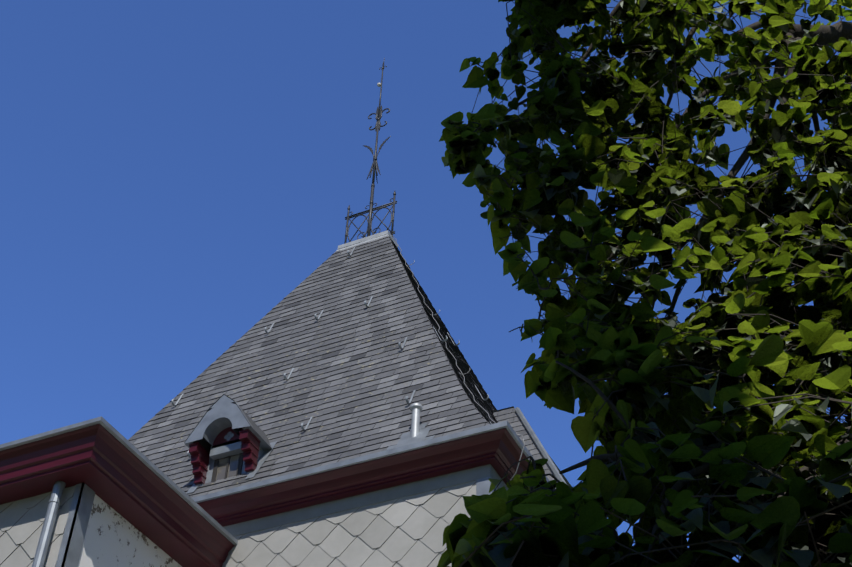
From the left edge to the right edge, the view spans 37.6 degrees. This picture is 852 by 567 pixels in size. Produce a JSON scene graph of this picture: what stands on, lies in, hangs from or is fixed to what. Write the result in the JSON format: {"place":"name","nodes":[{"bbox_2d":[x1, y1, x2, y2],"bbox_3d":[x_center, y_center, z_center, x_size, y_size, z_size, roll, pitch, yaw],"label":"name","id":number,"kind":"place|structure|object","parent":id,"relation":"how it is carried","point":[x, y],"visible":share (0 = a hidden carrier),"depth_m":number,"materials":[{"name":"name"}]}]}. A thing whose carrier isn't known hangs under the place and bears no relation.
{"place":"outdoors","nodes":[
{"label":"outdoors","id":0,"kind":"place"},
{"bbox_2d":[0,416,237,566],"bbox_3d":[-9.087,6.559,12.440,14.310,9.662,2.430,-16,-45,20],"label":"building wing","id":1,"kind":"structure","parent":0,"point":[101,491],"depth_m":11.93,"materials":[{"name":"white paint"}]},
{"bbox_2d":[0,0,851,562],"label":"sky","id":2,"kind":"structure","parent":0,"point":[172,171],"materials":[{"name":"blue"}]},
{"label":"ground","id":3,"kind":"structure","parent":0,"visible":0},
{"bbox_2d":[128,58,548,566],"bbox_3d":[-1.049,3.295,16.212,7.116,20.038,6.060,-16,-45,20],"label":"tower","id":4,"kind":"structure","parent":3,"relation":"on","point":[336,408],"depth_m":14.30,"materials":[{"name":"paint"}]},
{"bbox_2d":[492,406,571,488],"bbox_3d":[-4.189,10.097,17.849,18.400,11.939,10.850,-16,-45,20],"label":"roof","id":5,"kind":"structure","parent":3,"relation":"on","point":[515,418],"depth_m":15.89,"materials":[{"name":"grey stone"}]},
{"bbox_2d":[437,0,851,566],"bbox_3d":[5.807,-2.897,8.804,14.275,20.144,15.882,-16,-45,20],"label":"linden tree","id":6,"kind":"object","parent":3,"relation":"on","point":[753,468],"visible":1,"depth_m":4.37,"materials":[{"name":"green plant"}]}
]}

